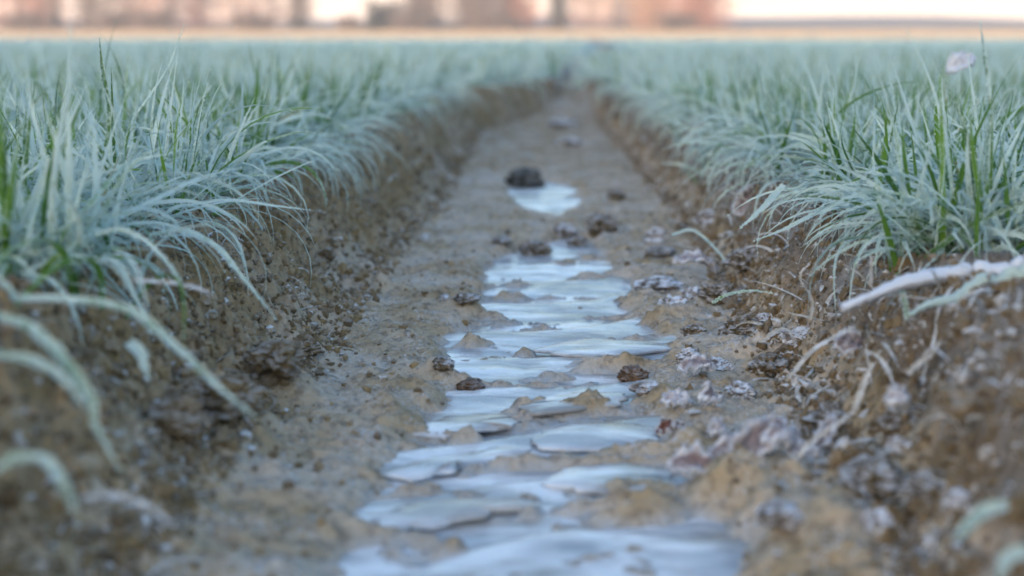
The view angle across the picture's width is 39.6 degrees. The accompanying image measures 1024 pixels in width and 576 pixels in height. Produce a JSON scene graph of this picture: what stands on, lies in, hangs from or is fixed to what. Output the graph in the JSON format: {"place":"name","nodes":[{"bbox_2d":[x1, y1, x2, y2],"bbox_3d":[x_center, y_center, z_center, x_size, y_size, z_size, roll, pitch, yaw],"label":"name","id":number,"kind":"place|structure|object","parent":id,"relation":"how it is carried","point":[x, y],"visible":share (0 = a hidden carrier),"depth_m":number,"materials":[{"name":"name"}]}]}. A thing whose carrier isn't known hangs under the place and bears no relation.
{"place":"outdoors","nodes":[
{"label":"outdoors","id":0,"kind":"place"},
{"bbox_2d":[0,26,1023,575],"bbox_3d":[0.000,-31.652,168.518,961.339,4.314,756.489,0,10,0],"label":"ground","id":1,"kind":"structure","parent":0,"point":[286,522],"depth_m":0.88,"materials":[{"name":"soil"}]},
{"bbox_2d":[0,4,54,30],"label":"bush","id":2,"kind":"object","parent":1,"relation":"on","point":[28,21],"visible":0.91,"depth_m":195.94,"materials":[{"name":"brown plant"}]},
{"bbox_2d":[0,452,75,511],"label":"grass blade","id":3,"kind":"object","parent":1,"relation":"on","point":[50,464],"visible":1,"depth_m":0.48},
{"bbox_2d":[0,0,75,28],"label":"bare tree","id":4,"kind":"object","parent":1,"relation":"on","point":[18,4],"visible":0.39,"depth_m":208.24,"materials":[{"name":"brown plant"}]},
{"bbox_2d":[0,350,87,409],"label":"grass blade","id":5,"kind":"object","parent":1,"relation":"on","point":[57,373],"visible":1,"depth_m":0.54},
{"bbox_2d":[41,0,68,29],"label":"bare tree","id":6,"kind":"object","parent":1,"relation":"on","point":[54,6],"visible":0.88,"depth_m":202.21,"materials":[{"name":"brown plant"}]},
{"bbox_2d":[0,313,123,474],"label":"grass blade","id":7,"kind":"object","parent":1,"relation":"on","point":[55,349],"visible":1,"depth_m":0.57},
{"bbox_2d":[61,0,120,29],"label":"bare tree","id":8,"kind":"object","parent":1,"relation":"on","point":[88,6],"visible":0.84,"depth_m":200.95,"materials":[{"name":"brown plant"}]},
{"bbox_2d":[4,22,214,152],"bbox_3d":[-0.376,-0.184,1.363,0.236,0.172,0.328,-8,13,-37],"label":"grass tuft","id":9,"kind":"object","parent":1,"relation":"on","point":[124,105],"visible":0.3,"depth_m":1.37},
{"bbox_2d":[81,3,140,30],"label":"bush","id":10,"kind":"object","parent":1,"relation":"on","point":[109,23],"visible":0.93,"depth_m":195.90,"materials":[{"name":"brown plant"}]},
{"bbox_2d":[100,255,146,315],"bbox_3d":[-0.207,0.002,0.765,0.034,0.037,0.005,5,11,25],"label":"grass blade","id":11,"kind":"object","parent":1,"relation":"on","point":[128,281],"visible":0.78,"depth_m":0.76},
{"bbox_2d":[83,490,173,525],"bbox_3d":[-0.142,0.082,0.529,0.038,0.010,0.006,3,10,14],"label":"straw","id":12,"kind":"object","parent":1,"relation":"on","point":[125,497],"visible":1,"depth_m":0.53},
{"bbox_2d":[0,19,264,344],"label":"grass tuft","id":13,"kind":"object","parent":1,"relation":"on","point":[77,230],"visible":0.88,"depth_m":0.76,"materials":[{"name":"plant"}]},
{"bbox_2d":[80,226,183,286],"bbox_3d":[-0.206,-0.017,0.761,0.069,0.031,0.006,3,10,16],"label":"grass blade","id":14,"kind":"object","parent":13,"relation":"attached to","point":[146,241],"visible":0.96,"depth_m":0.76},
{"bbox_2d":[93,0,175,28],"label":"bare tree","id":15,"kind":"object","parent":1,"relation":"on","point":[128,7],"visible":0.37,"depth_m":225.02,"materials":[{"name":"brown plant"}]},
{"bbox_2d":[125,338,149,379],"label":"grass blade","id":16,"kind":"object","parent":1,"relation":"on","point":[137,349],"visible":1,"depth_m":0.67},
{"bbox_2d":[130,3,184,30],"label":"bush","id":17,"kind":"object","parent":1,"relation":"on","point":[157,21],"visible":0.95,"depth_m":196.03,"materials":[{"name":"brown plant"}]},
{"bbox_2d":[124,0,219,28],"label":"bare tree","id":18,"kind":"object","parent":1,"relation":"on","point":[187,3],"visible":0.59,"depth_m":219.21,"materials":[{"name":"brown plant"}]},
{"bbox_2d":[134,277,215,296],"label":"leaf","id":19,"kind":"object","parent":1,"relation":"on","point":[166,281],"visible":0.95,"depth_m":0.75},
{"bbox_2d":[144,395,212,438],"bbox_3d":[-0.169,0.065,0.712,0.033,0.021,0.032,-7,12,-36],"label":"soil clod","id":20,"kind":"object","parent":1,"relation":"on","point":[184,417],"visible":0.96,"depth_m":0.71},
{"bbox_2d":[175,0,235,28],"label":"bare tree","id":21,"kind":"object","parent":1,"relation":"on","point":[198,16],"visible":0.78,"depth_m":227.45,"materials":[{"name":"brown plant"}]},
{"bbox_2d":[150,228,276,319],"bbox_3d":[-0.175,-0.009,0.840,0.086,0.050,0.010,4,11,20],"label":"grass blade","id":22,"kind":"object","parent":1,"relation":"on","point":[220,250],"visible":0.95,"depth_m":0.84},
{"bbox_2d":[108,36,333,205],"bbox_3d":[-0.224,-0.121,1.091,0.172,0.146,0.109,3,11,18],"label":"grass tuft","id":23,"kind":"object","parent":1,"relation":"on","point":[238,162],"visible":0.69,"depth_m":1.09,"materials":[{"name":"plant"}]},
{"bbox_2d":[181,372,271,422],"bbox_3d":[-0.163,0.061,0.799,0.055,0.030,0.050,0,10,0],"label":"soil clod","id":24,"kind":"object","parent":1,"relation":"on","point":[218,405],"visible":0.8,"depth_m":0.78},
{"bbox_2d":[202,0,279,27],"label":"bare tree","id":25,"kind":"object","parent":1,"relation":"on","point":[233,3],"visible":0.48,"depth_m":294.48,"materials":[{"name":"brown plant"}]},
{"bbox_2d":[222,1,283,30],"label":"bush","id":26,"kind":"object","parent":1,"relation":"on","point":[250,23],"visible":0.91,"depth_m":195.96,"materials":[{"name":"brown plant"}]},
{"bbox_2d":[225,0,312,26],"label":"bare tree","id":27,"kind":"object","parent":1,"relation":"on","point":[270,11],"visible":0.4,"depth_m":304.60,"materials":[{"name":"brown plant"}]},
{"bbox_2d":[242,339,304,380],"bbox_3d":[-0.149,0.044,0.885,0.040,0.024,0.055,0,10,0],"label":"soil clod","id":28,"kind":"object","parent":1,"relation":"on","point":[282,359],"visible":1,"depth_m":0.87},
{"bbox_2d":[215,39,376,142],"bbox_3d":[-0.272,-0.229,1.701,0.240,0.144,0.152,6,11,29],"label":"grass tuft","id":29,"kind":"object","parent":1,"relation":"on","point":[278,93],"visible":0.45,"depth_m":1.69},
{"bbox_2d":[275,0,320,29],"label":"bare tree","id":30,"kind":"object","parent":1,"relation":"on","point":[300,23],"visible":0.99,"depth_m":208.14,"materials":[{"name":"brown plant"}]},
{"bbox_2d":[297,331,320,362],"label":"soil clod","id":31,"kind":"object","parent":1,"relation":"on","point":[310,345],"visible":0.51,"depth_m":0.98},
{"bbox_2d":[332,11,362,29],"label":"bush","id":32,"kind":"object","parent":1,"relation":"on","point":[348,23],"visible":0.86,"depth_m":205.76,"materials":[{"name":"brown plant"}]},
{"bbox_2d":[358,0,406,29],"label":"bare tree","id":33,"kind":"object","parent":1,"relation":"on","point":[376,20],"visible":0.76,"depth_m":199.24,"materials":[{"name":"grey plant"}]},
{"bbox_2d":[381,4,433,30],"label":"bush","id":34,"kind":"object","parent":1,"relation":"on","point":[412,22],"visible":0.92,"depth_m":195.77,"materials":[{"name":"brown plant"}]},
{"bbox_2d":[377,0,456,29],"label":"bare tree","id":35,"kind":"object","parent":1,"relation":"on","point":[430,10],"visible":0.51,"depth_m":206.06,"materials":[{"name":"brown plant"}]},
{"bbox_2d":[432,356,454,371],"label":"soil clod","id":36,"kind":"object","parent":1,"relation":"on","point":[442,363],"visible":1,"depth_m":0.96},
{"bbox_2d":[453,292,480,303],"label":"soil clod","id":37,"kind":"object","parent":1,"relation":"on","point":[462,298],"visible":1,"depth_m":1.20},
{"bbox_2d":[433,0,520,29],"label":"bare tree","id":38,"kind":"object","parent":1,"relation":"on","point":[465,8],"visible":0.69,"depth_m":202.59,"materials":[{"name":"brown plant"}]},
{"bbox_2d":[467,4,521,30],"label":"bush","id":39,"kind":"object","parent":1,"relation":"on","point":[483,21],"visible":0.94,"depth_m":195.97,"materials":[{"name":"brown plant"}]},
{"bbox_2d":[0,28,1023,38],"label":"stubble","id":40,"kind":"object","parent":1,"relation":"on","point":[549,33],"visible":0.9,"depth_m":133.31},
{"bbox_2d":[0,109,1023,575],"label":"plant litter","id":41,"kind":"object","parent":1,"relation":"on","point":[988,291],"visible":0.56,"depth_m":0.79,"materials":[{"name":"plant"}]},
{"bbox_2d":[477,0,549,29],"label":"bare tree","id":42,"kind":"object","parent":1,"relation":"on","point":[512,6],"visible":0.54,"depth_m":207.39,"materials":[{"name":"brown plant"}]},
{"bbox_2d":[505,167,544,187],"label":"rock","id":43,"kind":"object","parent":1,"relation":"on","point":[525,177],"visible":0.82,"depth_m":2.25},
{"bbox_2d":[517,240,553,255],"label":"soil clod","id":44,"kind":"object","parent":1,"relation":"on","point":[533,248],"visible":0.93,"depth_m":1.55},
{"bbox_2d":[540,0,573,29],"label":"bare tree","id":45,"kind":"object","parent":1,"relation":"on","point":[558,17],"visible":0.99,"depth_m":200.37,"materials":[{"name":"brown plant"}]},
{"bbox_2d":[553,223,577,237],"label":"soil clod","id":46,"kind":"object","parent":1,"relation":"on","point":[563,230],"visible":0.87,"depth_m":1.67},
{"bbox_2d":[547,0,626,27],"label":"bare tree","id":47,"kind":"object","parent":1,"relation":"on","point":[589,17],"visible":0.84,"depth_m":294.66,"materials":[{"name":"brown plant"}]},
{"bbox_2d":[586,211,617,237],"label":"soil clod","id":48,"kind":"object","parent":1,"relation":"on","point":[597,223],"visible":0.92,"depth_m":1.65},
{"bbox_2d":[578,0,636,27],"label":"bare tree","id":49,"kind":"object","parent":1,"relation":"on","point":[615,12],"visible":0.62,"depth_m":284.69,"materials":[{"name":"brown plant"}]},
{"bbox_2d":[601,0,680,29],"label":"bare tree","id":50,"kind":"object","parent":1,"relation":"on","point":[648,9],"visible":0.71,"depth_m":221.53,"materials":[{"name":"brown plant"}]},
{"bbox_2d":[628,380,658,394],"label":"soil clod","id":51,"kind":"object","parent":1,"relation":"on","point":[642,387],"visible":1,"depth_m":0.93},
{"bbox_2d":[644,227,668,243],"bbox_3d":[0.160,-0.056,1.581,0.026,0.023,0.031,9,14,42],"label":"frosted lump","id":52,"kind":"object","parent":1,"relation":"on","point":[655,234],"visible":0.83,"depth_m":1.57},
{"bbox_2d":[632,275,684,293],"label":"soil clod","id":53,"kind":"object","parent":1,"relation":"on","point":[662,284],"visible":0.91,"depth_m":1.28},
{"bbox_2d":[644,245,676,256],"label":"soil clod","id":54,"kind":"object","parent":1,"relation":"on","point":[662,250],"visible":0.99,"depth_m":1.50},
{"bbox_2d":[654,416,684,436],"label":"dead leaf","id":55,"kind":"object","parent":1,"relation":"on","point":[664,426],"visible":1,"depth_m":0.82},
{"bbox_2d":[659,387,694,409],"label":"dead leaf","id":56,"kind":"object","parent":1,"relation":"on","point":[678,396],"visible":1,"depth_m":0.88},
{"bbox_2d":[650,5,708,30],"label":"bush","id":57,"kind":"object","parent":1,"relation":"on","point":[680,23],"visible":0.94,"depth_m":196.08,"materials":[{"name":"brown plant"}]},
{"bbox_2d":[666,439,712,477],"bbox_3d":[0.095,0.091,0.736,0.031,0.019,0.021,7,46,9],"label":"dead leaf","id":58,"kind":"object","parent":1,"relation":"on","point":[686,461],"visible":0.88,"depth_m":0.74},
{"bbox_2d":[676,352,716,374],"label":"dead leaf","id":59,"kind":"object","parent":1,"relation":"on","point":[694,362],"visible":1,"depth_m":0.94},
{"bbox_2d":[672,248,720,273],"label":"dead leaf","id":60,"kind":"object","parent":1,"relation":"on","point":[696,256],"visible":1,"depth_m":1.34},
{"bbox_2d":[645,0,753,29],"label":"bare tree","id":61,"kind":"object","parent":1,"relation":"on","point":[689,5],"visible":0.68,"depth_m":216.99,"materials":[{"name":"brown plant"}]},
{"bbox_2d":[692,208,715,231],"bbox_3d":[0.224,-0.075,1.600,0.041,0.029,0.036,0,10,0],"label":"frosted lump","id":62,"kind":"object","parent":1,"relation":"on","point":[705,218],"visible":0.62,"depth_m":1.59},
{"bbox_2d":[697,380,722,405],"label":"dead leaf","id":63,"kind":"object","parent":1,"relation":"on","point":[707,395],"visible":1,"depth_m":0.86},
{"bbox_2d":[706,416,728,438],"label":"dead leaf","id":64,"kind":"object","parent":1,"relation":"on","point":[716,426],"visible":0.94,"depth_m":0.81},
{"bbox_2d":[698,281,740,305],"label":"soil clod","id":65,"kind":"object","parent":1,"relation":"on","point":[710,293],"visible":0.84,"depth_m":1.22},
{"bbox_2d":[706,356,733,371],"bbox_3d":[0.142,0.054,0.983,0.018,0.013,0.017,-7,12,-34],"label":"frosted lump","id":66,"kind":"object","parent":1,"relation":"on","point":[720,364],"visible":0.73,"depth_m":0.98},
{"bbox_2d":[707,432,738,458],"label":"dead leaf","id":67,"kind":"object","parent":1,"relation":"on","point":[720,446],"visible":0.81,"depth_m":0.74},
{"bbox_2d":[718,314,755,334],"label":"soil clod","id":68,"kind":"object","parent":1,"relation":"on","point":[726,328],"visible":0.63,"depth_m":1.08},
{"bbox_2d":[722,244,759,271],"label":"soil clod","id":69,"kind":"object","parent":1,"relation":"on","point":[740,259],"visible":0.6,"depth_m":1.30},
{"bbox_2d":[725,380,756,398],"bbox_3d":[0.148,0.067,0.914,0.022,0.014,0.022,0,10,0],"label":"frosted lump","id":70,"kind":"object","parent":1,"relation":"on","point":[739,389],"visible":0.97,"depth_m":0.91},
{"bbox_2d":[680,56,809,142],"bbox_3d":[0.314,-0.242,1.831,0.150,0.135,0.210,5,11,25],"label":"grass tuft","id":71,"kind":"object","parent":1,"relation":"on","point":[730,102],"visible":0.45,"depth_m":1.81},
{"bbox_2d":[731,180,761,216],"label":"dead leaf","id":72,"kind":"object","parent":1,"relation":"on","point":[747,192],"visible":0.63,"depth_m":1.42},
{"bbox_2d":[726,413,787,457],"bbox_3d":[0.127,0.078,0.733,0.042,0.021,0.019,-36,-16,-11],"label":"dead leaf","id":73,"kind":"object","parent":1,"relation":"on","point":[748,437],"visible":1,"depth_m":0.73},
{"bbox_2d":[739,183,785,228],"bbox_3d":[0.193,-0.063,1.089,0.050,0.032,0.008,-8,13,-39],"label":"grass blade","id":74,"kind":"object","parent":1,"relation":"on","point":[770,199],"visible":0.95,"depth_m":1.09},
{"bbox_2d":[747,351,787,378],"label":"soil clod","id":75,"kind":"object","parent":1,"relation":"on","point":[770,364],"visible":0.88,"depth_m":0.96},
{"bbox_2d":[758,421,792,449],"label":"dead leaf","id":76,"kind":"object","parent":1,"relation":"on","point":[770,434],"visible":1,"depth_m":0.73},
{"bbox_2d":[754,498,803,533],"bbox_3d":[0.120,0.102,0.639,0.023,0.013,0.026,0,10,0],"label":"soil clod","id":77,"kind":"object","parent":1,"relation":"on","point":[781,515],"visible":1,"depth_m":0.63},
{"bbox_2d":[778,326,807,347],"bbox_3d":[0.202,0.036,1.001,0.029,0.016,0.018,0,10,0],"label":"frosted lump","id":78,"kind":"object","parent":1,"relation":"on","point":[800,332],"visible":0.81,"depth_m":1.00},
{"bbox_2d":[781,424,806,453],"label":"dead leaf","id":79,"kind":"object","parent":1,"relation":"on","point":[797,444],"visible":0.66,"depth_m":0.75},
{"bbox_2d":[753,203,850,241],"bbox_3d":[0.213,-0.049,1.044,0.084,0.026,0.005,-4,11,-20],"label":"grass blade","id":80,"kind":"object","parent":1,"relation":"on","point":[802,219],"visible":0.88,"depth_m":1.04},
{"bbox_2d":[787,325,855,378],"bbox_3d":[0.185,0.038,0.850,0.040,0.033,0.004,0,10,0],"label":"straw","id":81,"kind":"object","parent":1,"relation":"on","point":[806,356],"visible":0.94,"depth_m":0.85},
{"bbox_2d":[802,400,846,429],"bbox_3d":[0.185,0.074,0.824,0.030,0.019,0.036,6,12,30],"label":"soil clod","id":82,"kind":"object","parent":1,"relation":"on","point":[815,418],"visible":0.69,"depth_m":0.82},
{"bbox_2d":[790,407,858,459],"bbox_3d":[0.159,0.074,0.724,0.035,0.028,0.004,0,10,0],"label":"straw","id":83,"kind":"object","parent":1,"relation":"on","point":[808,444],"visible":1,"depth_m":0.72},
{"bbox_2d":[812,412,837,447],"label":"dead leaf","id":84,"kind":"object","parent":1,"relation":"on","point":[830,419],"visible":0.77,"depth_m":0.78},
{"bbox_2d":[727,47,925,176],"bbox_3d":[0.300,-0.166,1.383,0.166,0.137,0.134,0,10,0],"label":"grass tuft","id":85,"kind":"object","parent":1,"relation":"on","point":[818,100],"visible":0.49,"depth_m":1.39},
{"bbox_2d":[831,326,863,358],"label":"dead leaf","id":86,"kind":"object","parent":1,"relation":"on","point":[848,342],"visible":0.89,"depth_m":0.86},
{"bbox_2d":[851,362,872,409],"bbox_3d":[0.195,0.055,0.791,0.011,0.028,0.003,0,10,0],"label":"straw","id":87,"kind":"object","parent":1,"relation":"on","point":[859,394],"visible":1,"depth_m":0.79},
{"bbox_2d":[835,454,903,504],"bbox_3d":[0.173,0.093,0.685,0.034,0.023,0.042,0,10,0],"label":"soil clod","id":88,"kind":"object","parent":1,"relation":"on","point":[881,479],"visible":0.97,"depth_m":0.68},
{"bbox_2d":[860,508,893,530],"bbox_3d":[0.162,0.105,0.636,0.017,0.013,0.015,0,10,0],"label":"frosted lump","id":89,"kind":"object","parent":1,"relation":"on","point":[870,518],"visible":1,"depth_m":0.63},
{"bbox_2d":[875,405,915,434],"bbox_3d":[0.203,0.071,0.744,0.025,0.020,0.025,0,10,0],"label":"soil clod","id":90,"kind":"object","parent":1,"relation":"on","point":[890,421],"visible":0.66,"depth_m":0.74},
{"bbox_2d":[881,383,910,408],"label":"dead leaf","id":91,"kind":"object","parent":1,"relation":"on","point":[895,395],"visible":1,"depth_m":0.71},
{"bbox_2d":[828,27,984,117],"bbox_3d":[0.508,-0.270,1.890,0.241,0.161,0.226,4,11,21],"label":"grass tuft","id":92,"kind":"object","parent":1,"relation":"on","point":[902,79],"visible":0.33,"depth_m":1.87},
{"bbox_2d":[806,29,1023,260],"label":"grass tuft","id":93,"kind":"object","parent":1,"relation":"on","point":[943,145],"visible":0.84,"depth_m":0.88,"materials":[{"name":"plant"}]},
{"bbox_2d":[897,468,946,502],"bbox_3d":[0.195,0.093,0.653,0.034,0.021,0.025,0,10,0],"label":"soil clod","id":94,"kind":"object","parent":1,"relation":"on","point":[921,485],"visible":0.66,"depth_m":0.65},
{"bbox_2d":[838,255,1023,311],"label":"fallen stem","id":95,"kind":"object","parent":1,"relation":"on","point":[923,277],"visible":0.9,"depth_m":0.80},
{"bbox_2d":[847,40,1023,144],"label":"grass tuft","id":96,"kind":"object","parent":1,"relation":"on","point":[938,90],"visible":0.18,"depth_m":1.38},
{"bbox_2d":[942,488,973,510],"bbox_3d":[0.196,0.093,0.621,0.013,0.010,0.013,-7,12,-34],"label":"frosted lump","id":97,"kind":"object","parent":1,"relation":"on","point":[955,499],"visible":1,"depth_m":0.62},
{"bbox_2d":[908,264,1023,315],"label":"leaf","id":98,"kind":"object","parent":1,"relation":"on","point":[1009,273],"visible":0.94,"depth_m":0.78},
{"bbox_2d":[953,500,1009,540],"bbox_3d":[0.170,0.085,0.520,0.025,0.012,0.008,-4,11,-22],"label":"grass blade","id":99,"kind":"object","parent":1,"relation":"on","point":[982,512],"visible":1,"depth_m":0.52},
{"bbox_2d":[979,21,993,175],"bbox_3d":[0.297,-0.118,0.893,0.013,0.096,0.002,0,10,0],"label":"grass blade","id":100,"kind":"object","parent":1,"relation":"on","point":[988,92],"visible":0.92,"depth_m":0.90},
{"bbox_2d":[995,544,1023,575],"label":"grass blade","id":101,"kind":"object","parent":1,"relation":"on","point":[1009,556],"visible":1,"depth_m":0.49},
{"bbox_2d":[0,37,1023,419],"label":"grass","id":102,"kind":"structure","parent":0,"point":[672,79],"depth_m":1.58,"materials":[{"name":"plant"}]},
{"bbox_2d":[98,37,111,165],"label":"grass blade","id":103,"kind":"object","parent":102,"relation":"on","point":[108,113],"visible":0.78,"depth_m":0.99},
{"bbox_2d":[102,166,250,228],"bbox_3d":[-0.206,-0.048,0.852,0.010,0.042,0.132,9,13,41],"label":"grass blade","id":104,"kind":"object","parent":102,"relation":"on","point":[158,197],"visible":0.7,"depth_m":0.84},
{"bbox_2d":[187,198,313,210],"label":"grass blade","id":105,"kind":"object","parent":102,"relation":"on","point":[236,201],"visible":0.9,"depth_m":0.95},
{"bbox_2d":[945,50,976,74],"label":"dead leaf","id":106,"kind":"object","parent":102,"relation":"on","point":[955,61],"visible":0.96,"depth_m":1.45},
{"bbox_2d":[0,16,1023,25],"bbox_3d":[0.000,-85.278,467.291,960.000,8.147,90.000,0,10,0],"label":"hill","id":107,"kind":"structure","parent":0,"point":[868,21],"depth_m":446.32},
{"bbox_2d":[0,0,1023,20],"label":"sky","id":108,"kind":"structure","parent":0,"point":[325,9],"materials":[{"name":"white"}]},
{"bbox_2d":[337,182,747,575],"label":"frozen water","id":109,"kind":"structure","parent":0,"point":[691,547],"depth_m":0.80,"materials":[{"name":"ice"}]},
{"bbox_2d":[369,497,540,531],"bbox_3d":[-0.028,0.110,0.711,0.091,0.004,0.036,-6,11,-29],"label":"ice plate","id":110,"kind":"object","parent":109,"relation":"on","point":[431,515],"visible":1,"depth_m":0.70,"materials":[{"name":"ice"}]},
{"bbox_2d":[380,446,531,482],"bbox_3d":[-0.029,0.096,0.791,0.098,0.005,0.029,-7,12,-36],"label":"ice plate","id":111,"kind":"object","parent":109,"relation":"on","point":[424,469],"visible":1,"depth_m":0.78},
{"bbox_2d":[412,413,520,439],"bbox_3d":[-0.026,0.083,0.865,0.069,0.005,0.055,0,10,0],"label":"ice plate","id":112,"kind":"object","parent":109,"relation":"on","point":[488,422],"visible":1,"depth_m":0.86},
{"bbox_2d":[456,377,484,390],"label":"soil clod","id":113,"kind":"object","parent":109,"relation":"on","point":[470,383],"visible":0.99,"depth_m":0.95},
{"bbox_2d":[518,392,628,415],"bbox_3d":[0.039,0.073,0.911,0.081,0.005,0.041,-5,11,-26],"label":"ice plate","id":114,"kind":"object","parent":109,"relation":"on","point":[550,405],"visible":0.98,"depth_m":0.90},
{"bbox_2d":[530,422,659,451],"bbox_3d":[0.051,0.087,0.842,0.081,0.005,0.063,0,10,0],"label":"ice plate","id":115,"kind":"object","parent":109,"relation":"on","point":[589,437],"visible":0.96,"depth_m":0.83,"materials":[{"name":"ice"}]},
{"bbox_2d":[533,338,671,357],"bbox_3d":[0.071,0.045,1.078,0.090,0.005,0.075,-10,14,-44],"label":"ice plate","id":116,"kind":"object","parent":109,"relation":"on","point":[587,347],"visible":0.91,"depth_m":1.07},
{"bbox_2d":[540,463,680,494],"bbox_3d":[0.053,0.102,0.761,0.076,0.005,0.056,0,10,0],"label":"ice plate","id":117,"kind":"object","parent":109,"relation":"on","point":[588,479],"visible":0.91,"depth_m":0.76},
{"bbox_2d":[617,364,650,381],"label":"soil clod","id":118,"kind":"object","parent":109,"relation":"on","point":[630,373],"visible":0.89,"depth_m":0.98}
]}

